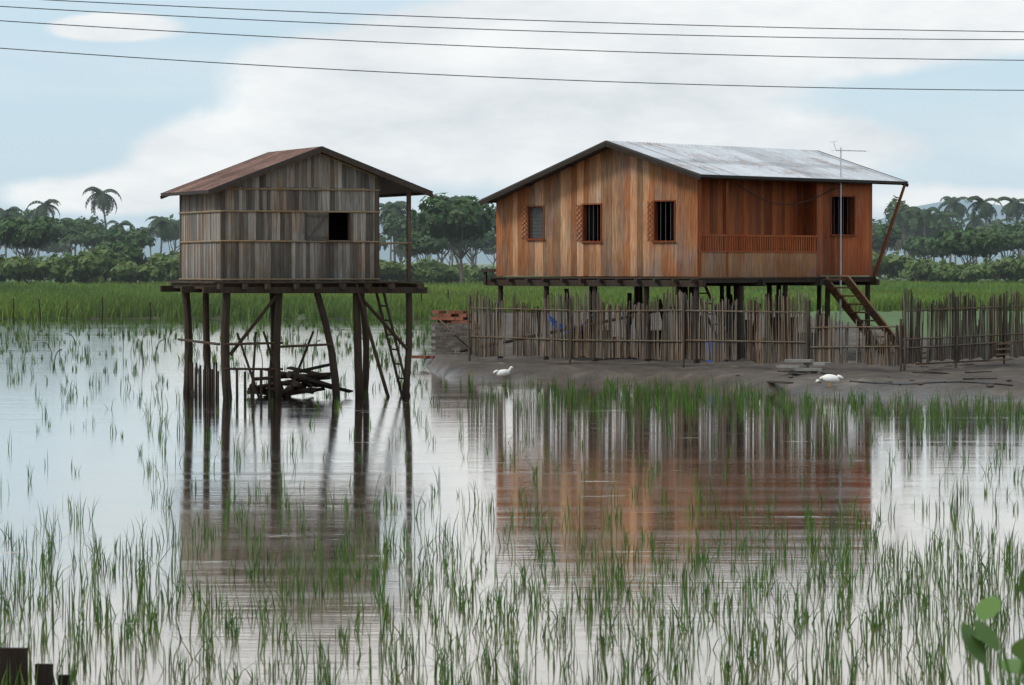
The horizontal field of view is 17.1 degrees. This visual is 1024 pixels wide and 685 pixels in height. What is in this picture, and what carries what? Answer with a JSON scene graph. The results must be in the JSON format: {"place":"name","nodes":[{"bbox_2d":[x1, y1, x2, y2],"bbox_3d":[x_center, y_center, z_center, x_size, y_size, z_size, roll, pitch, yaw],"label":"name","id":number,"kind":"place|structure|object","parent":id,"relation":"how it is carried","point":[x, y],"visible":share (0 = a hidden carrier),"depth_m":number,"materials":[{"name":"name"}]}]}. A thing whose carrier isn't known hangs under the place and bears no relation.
{"place":"outdoors","nodes":[
{"label":"outdoors","id":0,"kind":"place"},
{"bbox_2d":[0,319,1023,684],"bbox_3d":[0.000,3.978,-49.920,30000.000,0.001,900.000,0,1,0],"label":"paddy water","id":1,"kind":"structure","parent":0,"point":[116,483],"depth_m":38.78,"materials":[{"name":"grey liquid"}]},
{"bbox_2d":[0,312,1023,684],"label":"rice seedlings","id":2,"kind":"object","parent":1,"relation":"on","point":[876,620],"visible":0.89,"depth_m":29.12,"materials":[{"name":"green plant"}]},
{"bbox_2d":[960,569,1023,684],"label":"leafy plant","id":3,"kind":"object","parent":1,"relation":"on","point":[980,637],"visible":1,"depth_m":10.10,"materials":[{"name":"green plant"}]},
{"bbox_2d":[0,263,1023,400],"bbox_3d":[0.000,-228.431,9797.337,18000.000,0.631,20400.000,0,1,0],"label":"muddy ground","id":4,"kind":"structure","parent":0,"point":[537,369],"depth_m":80.20,"materials":[{"name":"brown soil"}]},
{"bbox_2d":[0,254,4,263],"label":"bush","id":5,"kind":"object","parent":4,"relation":"on","point":[2,257],"visible":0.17,"depth_m":329.97,"materials":[{"name":"green plant"}]},
{"bbox_2d":[0,260,14,283],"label":"bush","id":6,"kind":"object","parent":4,"relation":"on","point":[2,278],"visible":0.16,"depth_m":308.56,"materials":[{"name":"green plant"}]},
{"bbox_2d":[0,206,26,257],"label":"palm","id":7,"kind":"object","parent":4,"relation":"on","point":[10,212],"visible":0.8,"depth_m":637.62,"materials":[{"name":"green plant"}]},
{"bbox_2d":[2,244,29,256],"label":"tree","id":8,"kind":"object","parent":4,"relation":"on","point":[10,246],"visible":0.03,"depth_m":810.88,"materials":[{"name":"green plant"}]},
{"bbox_2d":[9,208,38,256],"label":"tree","id":9,"kind":"object","parent":4,"relation":"on","point":[28,213],"visible":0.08,"depth_m":819.19,"materials":[{"name":"green plant"}]},
{"bbox_2d":[0,212,65,280],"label":"tree","id":10,"kind":"object","parent":4,"relation":"on","point":[18,232],"visible":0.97,"depth_m":328.58,"materials":[{"name":"green plant"}]},
{"bbox_2d":[0,255,66,283],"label":"bush","id":11,"kind":"object","parent":4,"relation":"on","point":[23,268],"visible":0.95,"depth_m":300.82,"materials":[{"name":"green plant"}]},
{"bbox_2d":[11,240,55,257],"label":"tree","id":12,"kind":"object","parent":4,"relation":"on","point":[45,246],"visible":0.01,"depth_m":519.17,"materials":[{"name":"green plant"}]},
{"bbox_2d":[0,647,69,684],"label":"wooden posts","id":13,"kind":"object","parent":4,"relation":"on","point":[10,657],"visible":1,"depth_m":22.33,"materials":[{"name":"brown wood"}]},
{"bbox_2d":[26,199,60,257],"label":"palm","id":14,"kind":"object","parent":4,"relation":"on","point":[43,209],"visible":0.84,"depth_m":698.30,"materials":[{"name":"green plant"}]},
{"bbox_2d":[26,256,62,281],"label":"bush","id":15,"kind":"object","parent":4,"relation":"on","point":[47,257],"visible":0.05,"depth_m":355.19,"materials":[{"name":"green plant"}]},
{"bbox_2d":[40,241,66,255],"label":"tree","id":16,"kind":"object","parent":4,"relation":"on","point":[51,248],"visible":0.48,"depth_m":806.05,"materials":[{"name":"green plant"}]},
{"bbox_2d":[57,243,73,253],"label":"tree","id":17,"kind":"object","parent":4,"relation":"on","point":[64,249],"visible":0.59,"depth_m":767.71,"materials":[{"name":"green plant"}]},
{"bbox_2d":[46,263,91,283],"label":"bush","id":18,"kind":"object","parent":4,"relation":"on","point":[75,274],"visible":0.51,"depth_m":304.61,"materials":[{"name":"green plant"}]},
{"bbox_2d":[58,218,83,253],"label":"palm","id":19,"kind":"object","parent":4,"relation":"on","point":[77,219],"visible":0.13,"depth_m":609.19,"materials":[{"name":"green plant"}]},
{"bbox_2d":[47,216,113,256],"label":"tree","id":20,"kind":"object","parent":4,"relation":"on","point":[71,226],"visible":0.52,"depth_m":521.48,"materials":[{"name":"green plant"}]},
{"bbox_2d":[59,228,109,249],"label":"tree","id":21,"kind":"object","parent":4,"relation":"on","point":[88,238],"visible":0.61,"depth_m":510.95,"materials":[{"name":"green plant"}]},
{"bbox_2d":[47,248,129,283],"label":"bush","id":22,"kind":"object","parent":4,"relation":"on","point":[92,263],"visible":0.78,"depth_m":306.29,"materials":[{"name":"green plant"}]},
{"bbox_2d":[81,215,107,250],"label":"tree","id":23,"kind":"object","parent":4,"relation":"on","point":[92,219],"visible":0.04,"depth_m":703.76,"materials":[{"name":"green plant"}]},
{"bbox_2d":[82,186,121,222],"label":"palm","id":24,"kind":"object","parent":4,"relation":"on","point":[100,197],"visible":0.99,"depth_m":749.26,"materials":[{"name":"green plant"}]},
{"bbox_2d":[78,256,139,283],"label":"bush","id":25,"kind":"object","parent":4,"relation":"on","point":[102,277],"visible":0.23,"depth_m":314.12,"materials":[{"name":"green plant"}]},
{"bbox_2d":[90,241,146,280],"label":"bush","id":26,"kind":"object","parent":4,"relation":"on","point":[133,252],"visible":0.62,"depth_m":329.15,"materials":[{"name":"green plant"}]},
{"bbox_2d":[105,220,135,232],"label":"palm","id":27,"kind":"object","parent":4,"relation":"on","point":[117,225],"visible":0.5,"depth_m":679.77,"materials":[{"name":"green plant"}]},
{"bbox_2d":[98,225,155,248],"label":"tree","id":28,"kind":"object","parent":4,"relation":"on","point":[139,236],"visible":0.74,"depth_m":441.19,"materials":[{"name":"green plant"}]},
{"bbox_2d":[106,256,161,277],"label":"bush","id":29,"kind":"object","parent":4,"relation":"on","point":[140,262],"visible":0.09,"depth_m":330.85,"materials":[{"name":"green plant"}]},
{"bbox_2d":[110,262,166,283],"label":"bush","id":30,"kind":"object","parent":4,"relation":"on","point":[131,272],"visible":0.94,"depth_m":301.36,"materials":[{"name":"green plant"}]},
{"bbox_2d":[140,227,160,255],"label":"palm","id":31,"kind":"object","parent":4,"relation":"on","point":[154,233],"visible":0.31,"depth_m":726.21,"materials":[{"name":"green plant"}]},
{"bbox_2d":[146,216,178,253],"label":"palm","id":32,"kind":"object","parent":4,"relation":"on","point":[168,232],"visible":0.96,"depth_m":557.92,"materials":[{"name":"green plant"}]},
{"bbox_2d":[149,250,179,279],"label":"bush","id":33,"kind":"object","parent":4,"relation":"on","point":[158,260],"visible":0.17,"depth_m":315.02,"materials":[{"name":"green plant"}]},
{"bbox_2d":[154,214,179,252],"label":"tree","id":34,"kind":"object","parent":4,"relation":"on","point":[177,233],"visible":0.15,"depth_m":818.90,"materials":[{"name":"green plant"}]},
{"bbox_2d":[165,270,179,282],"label":"bush","id":35,"kind":"object","parent":4,"relation":"on","point":[173,276],"visible":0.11,"depth_m":305.83,"materials":[{"name":"green plant"}]},
{"bbox_2d":[166,252,179,272],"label":"bush","id":36,"kind":"object","parent":4,"relation":"on","point":[175,265],"visible":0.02,"depth_m":304.81,"materials":[{"name":"green plant"}]},
{"bbox_2d":[13,289,448,367],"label":"field stakes","id":37,"kind":"object","parent":4,"relation":"on","point":[175,329],"visible":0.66,"depth_m":117.47,"materials":[{"name":"brown wood"}]},
{"bbox_2d":[160,146,433,398],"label":"hut","id":38,"kind":"object","parent":4,"relation":"on","point":[275,225],"visible":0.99,"depth_m":70.46,"materials":[{"name":"grey wood"}]},
{"bbox_2d":[379,230,389,250],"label":"tree","id":39,"kind":"object","parent":4,"relation":"on","point":[382,239],"visible":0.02,"depth_m":752.03,"materials":[{"name":"green plant"}]},
{"bbox_2d":[381,201,405,260],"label":"palm","id":40,"kind":"object","parent":4,"relation":"on","point":[401,202],"visible":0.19,"depth_m":682.75,"materials":[{"name":"green plant"}]},
{"bbox_2d":[379,202,411,260],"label":"tree","id":41,"kind":"object","parent":4,"relation":"on","point":[395,208],"visible":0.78,"depth_m":518.32,"materials":[{"name":"green plant"}]},
{"bbox_2d":[381,212,420,264],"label":"tree","id":42,"kind":"object","parent":4,"relation":"on","point":[395,229],"visible":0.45,"depth_m":515.54,"materials":[{"name":"green plant"}]},
{"bbox_2d":[379,259,425,281],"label":"bush","id":43,"kind":"object","parent":4,"relation":"on","point":[391,270],"visible":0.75,"depth_m":305.11,"materials":[{"name":"green plant"}]},
{"bbox_2d":[392,245,424,261],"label":"tree","id":44,"kind":"object","parent":4,"relation":"on","point":[414,256],"visible":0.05,"depth_m":875.01,"materials":[{"name":"green plant"}]},
{"bbox_2d":[405,269,435,282],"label":"bush","id":45,"kind":"object","parent":4,"relation":"on","point":[422,271],"visible":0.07,"depth_m":317.03,"materials":[{"name":"green plant"}]},
{"bbox_2d":[395,232,449,260],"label":"tree","id":46,"kind":"object","parent":4,"relation":"on","point":[421,245],"visible":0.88,"depth_m":378.26,"materials":[{"name":"green plant"}]},
{"bbox_2d":[411,256,443,280],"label":"bush","id":47,"kind":"object","parent":4,"relation":"on","point":[430,263],"visible":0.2,"depth_m":333.16,"materials":[{"name":"green plant"}]},
{"bbox_2d":[403,219,473,262],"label":"tree","id":48,"kind":"object","parent":4,"relation":"on","point":[413,230],"visible":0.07,"depth_m":432.79,"materials":[{"name":"green plant"}]},
{"bbox_2d":[415,265,469,283],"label":"bush","id":49,"kind":"object","parent":4,"relation":"on","point":[437,274],"visible":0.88,"depth_m":307.16,"materials":[{"name":"green plant"}]},
{"bbox_2d":[412,310,479,358],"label":"brick wall","id":50,"kind":"structure","parent":4,"relation":"on","point":[445,340],"depth_m":91.67,"materials":[{"name":"brick"}]},
{"bbox_2d":[443,247,460,264],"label":"tree","id":51,"kind":"object","parent":4,"relation":"on","point":[451,254],"visible":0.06,"depth_m":762.49,"materials":[{"name":"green plant"}]},
{"bbox_2d":[411,193,495,283],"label":"tree","id":52,"kind":"object","parent":4,"relation":"on","point":[445,217],"visible":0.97,"depth_m":298.29,"materials":[{"name":"green plant"}]},
{"bbox_2d":[445,262,470,270],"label":"bush","id":53,"kind":"object","parent":4,"relation":"on","point":[456,267],"visible":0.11,"depth_m":347.16,"materials":[{"name":"green plant"}]},
{"bbox_2d":[450,195,467,264],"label":"tree","id":54,"kind":"object","parent":4,"relation":"on","point":[453,198],"visible":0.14,"depth_m":659.86,"materials":[{"name":"green plant"}]},
{"bbox_2d":[458,266,478,281],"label":"bush","id":55,"kind":"object","parent":4,"relation":"on","point":[469,269],"visible":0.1,"depth_m":338.12,"materials":[{"name":"green plant"}]},
{"bbox_2d":[466,247,473,266],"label":"tree","id":56,"kind":"object","parent":4,"relation":"on","point":[470,252],"visible":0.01,"depth_m":718.77,"materials":[{"name":"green plant"}]},
{"bbox_2d":[455,229,495,265],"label":"tree","id":57,"kind":"object","parent":4,"relation":"on","point":[489,238],"visible":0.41,"depth_m":512.20,"materials":[{"name":"green plant"}]},
{"bbox_2d":[457,263,505,282],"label":"bush","id":58,"kind":"object","parent":4,"relation":"on","point":[477,274],"visible":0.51,"depth_m":324.38,"materials":[{"name":"green plant"}]},
{"bbox_2d":[474,245,495,272],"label":"tree","id":59,"kind":"object","parent":4,"relation":"on","point":[491,251],"visible":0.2,"depth_m":764.21,"materials":[{"name":"green plant"}]},
{"bbox_2d":[493,366,512,378],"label":"duck","id":60,"kind":"object","parent":4,"relation":"on","point":[501,373],"visible":0.98,"depth_m":80.26},
{"bbox_2d":[468,287,810,367],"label":"bamboo fence","id":61,"kind":"object","parent":4,"relation":"on","point":[480,347],"visible":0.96,"depth_m":81.33,"materials":[{"name":"brown wood"}]},
{"bbox_2d":[460,140,908,362],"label":"stilt house","id":62,"kind":"structure","parent":4,"relation":"on","point":[641,217],"depth_m":86.56,"materials":[{"name":"brown wood"}]},
{"bbox_2d":[433,313,1012,385],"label":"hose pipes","id":63,"kind":"object","parent":4,"relation":"on","point":[849,380],"visible":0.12,"depth_m":69.73,"materials":[{"name":"black rubber"}]},
{"bbox_2d":[815,374,843,385],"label":"duck","id":64,"kind":"object","parent":4,"relation":"on","point":[829,378],"visible":0.94,"depth_m":72.35},
{"bbox_2d":[806,308,901,371],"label":"bamboo fence","id":65,"kind":"object","parent":4,"relation":"on","point":[824,356],"visible":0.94,"depth_m":77.68,"materials":[{"name":"brown wood"}]},
{"bbox_2d":[735,342,1012,387],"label":"bank debris","id":66,"kind":"object","parent":4,"relation":"on","point":[802,369],"visible":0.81,"depth_m":75.26,"materials":[{"name":"grey wood"}]},
{"bbox_2d":[872,219,882,232],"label":"tree","id":67,"kind":"object","parent":4,"relation":"on","point":[875,224],"visible":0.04,"depth_m":969.88,"materials":[{"name":"green plant"}]},
{"bbox_2d":[872,222,904,278],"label":"tree","id":68,"kind":"object","parent":4,"relation":"on","point":[879,234],"visible":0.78,"depth_m":472.44,"materials":[{"name":"green plant"}]},
{"bbox_2d":[885,273,903,280],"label":"bush","id":69,"kind":"object","parent":4,"relation":"on","point":[896,276],"visible":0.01,"depth_m":367.36,"materials":[{"name":"green plant"}]},
{"bbox_2d":[884,195,908,254],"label":"tree","id":70,"kind":"object","parent":4,"relation":"on","point":[887,216],"visible":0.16,"depth_m":705.20,"materials":[{"name":"green plant"}]},
{"bbox_2d":[872,250,924,279],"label":"bush","id":71,"kind":"object","parent":4,"relation":"on","point":[893,263],"visible":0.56,"depth_m":343.40,"materials":[{"name":"green plant"}]},
{"bbox_2d":[886,233,913,257],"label":"tree","id":72,"kind":"object","parent":4,"relation":"on","point":[907,237],"visible":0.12,"depth_m":892.20,"materials":[{"name":"green plant"}]},
{"bbox_2d":[883,206,918,254],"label":"palm","id":73,"kind":"object","parent":4,"relation":"on","point":[899,221],"visible":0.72,"depth_m":638.24,"materials":[{"name":"green plant"}]},
{"bbox_2d":[898,258,935,281],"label":"bush","id":74,"kind":"object","parent":4,"relation":"on","point":[908,276],"visible":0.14,"depth_m":322.06,"materials":[{"name":"green plant"}]},
{"bbox_2d":[900,206,940,260],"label":"palm","id":75,"kind":"object","parent":4,"relation":"on","point":[925,216],"visible":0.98,"depth_m":559.75,"materials":[{"name":"green plant"}]},
{"bbox_2d":[902,235,950,261],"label":"tree","id":76,"kind":"object","parent":4,"relation":"on","point":[922,247],"visible":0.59,"depth_m":467.63,"materials":[{"name":"green plant"}]},
{"bbox_2d":[895,210,964,258],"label":"tree","id":77,"kind":"object","parent":4,"relation":"on","point":[944,221],"visible":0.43,"depth_m":681.14,"materials":[{"name":"green plant"}]},
{"bbox_2d":[905,259,955,281],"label":"bush","id":78,"kind":"object","parent":4,"relation":"on","point":[923,268],"visible":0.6,"depth_m":319.77,"materials":[{"name":"green plant"}]},
{"bbox_2d":[927,265,957,281],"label":"bush","id":79,"kind":"object","parent":4,"relation":"on","point":[935,272],"visible":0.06,"depth_m":314.06,"materials":[{"name":"green plant"}]},
{"bbox_2d":[932,212,963,259],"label":"palm","id":80,"kind":"object","parent":4,"relation":"on","point":[958,215],"visible":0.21,"depth_m":690.97,"materials":[{"name":"green plant"}]},
{"bbox_2d":[937,196,972,262],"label":"palm","id":81,"kind":"object","parent":4,"relation":"on","point":[953,204],"visible":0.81,"depth_m":699.64,"materials":[{"name":"green plant"}]},
{"bbox_2d":[902,287,1023,370],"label":"bamboo fence","id":82,"kind":"object","parent":4,"relation":"on","point":[986,343],"visible":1,"depth_m":80.35,"materials":[{"name":"brown wood"}]},
{"bbox_2d":[933,262,992,282],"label":"bush","id":83,"kind":"object","parent":4,"relation":"on","point":[969,273],"visible":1,"depth_m":295.35,"materials":[{"name":"green plant"}]},
{"bbox_2d":[930,227,1014,264],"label":"tree","id":84,"kind":"object","parent":4,"relation":"on","point":[969,242],"visible":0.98,"depth_m":327.61,"materials":[{"name":"green plant"}]},
{"bbox_2d":[959,213,992,262],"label":"palm","id":85,"kind":"object","parent":4,"relation":"on","point":[972,223],"visible":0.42,"depth_m":734.57,"materials":[{"name":"green plant"}]},
{"bbox_2d":[955,249,998,262],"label":"tree","id":86,"kind":"object","parent":4,"relation":"on","point":[997,252],"visible":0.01,"depth_m":507.61,"materials":[{"name":"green plant"}]},
{"bbox_2d":[965,196,1002,259],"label":"palm","id":87,"kind":"object","parent":4,"relation":"on","point":[985,207],"visible":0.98,"depth_m":619.75,"materials":[{"name":"green plant"}]},
{"bbox_2d":[972,224,1011,263],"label":"tree","id":88,"kind":"object","parent":4,"relation":"on","point":[978,228],"visible":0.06,"depth_m":631.39,"materials":[{"name":"green plant"}]},
{"bbox_2d":[988,275,1013,280],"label":"bush","id":89,"kind":"object","parent":4,"relation":"on","point":[994,277],"visible":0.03,"depth_m":355.14,"materials":[{"name":"green plant"}]},
{"bbox_2d":[980,254,1022,281],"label":"bush","id":90,"kind":"object","parent":4,"relation":"on","point":[997,267],"visible":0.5,"depth_m":311.25,"materials":[{"name":"green plant"}]},
{"bbox_2d":[987,218,1015,258],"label":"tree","id":91,"kind":"object","parent":4,"relation":"on","point":[997,222],"visible":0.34,"depth_m":775.22,"materials":[{"name":"green plant"}]},
{"bbox_2d":[987,225,1023,258],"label":"tree","id":92,"kind":"object","parent":4,"relation":"on","point":[1018,237],"visible":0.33,"depth_m":418.15,"materials":[{"name":"green plant"}]},
{"bbox_2d":[994,196,1023,254],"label":"palm","id":93,"kind":"object","parent":4,"relation":"on","point":[1014,207],"visible":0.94,"depth_m":679.65,"materials":[{"name":"green plant"}]},
{"bbox_2d":[996,218,1023,256],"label":"tree","id":94,"kind":"object","parent":4,"relation":"on","point":[1014,226],"visible":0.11,"depth_m":491.45,"materials":[{"name":"green plant"}]},
{"bbox_2d":[1004,255,1023,278],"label":"bush","id":95,"kind":"object","parent":4,"relation":"on","point":[1017,267],"visible":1,"depth_m":305.49,"materials":[{"name":"green plant"}]},
{"bbox_2d":[0,278,1023,318],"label":"rice field","id":96,"kind":"structure","parent":0,"point":[123,300],"depth_m":173.35,"materials":[{"name":"green plant"}]},
{"bbox_2d":[0,0,1023,90],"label":"power lines","id":97,"kind":"object","parent":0,"point":[510,47],"visible":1,"depth_m":54.67,"materials":[{"name":"grey metal"}]},
{"bbox_2d":[0,199,1023,262],"bbox_3d":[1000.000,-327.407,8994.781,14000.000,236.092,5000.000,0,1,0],"label":"distant hills","id":98,"kind":"structure","parent":0,"point":[481,256],"depth_m":7344.05,"materials":[{"name":"green plant"}]},
{"bbox_2d":[0,0,1023,235],"label":"sky","id":99,"kind":"structure","parent":0,"point":[141,129],"materials":[{"name":"white"}]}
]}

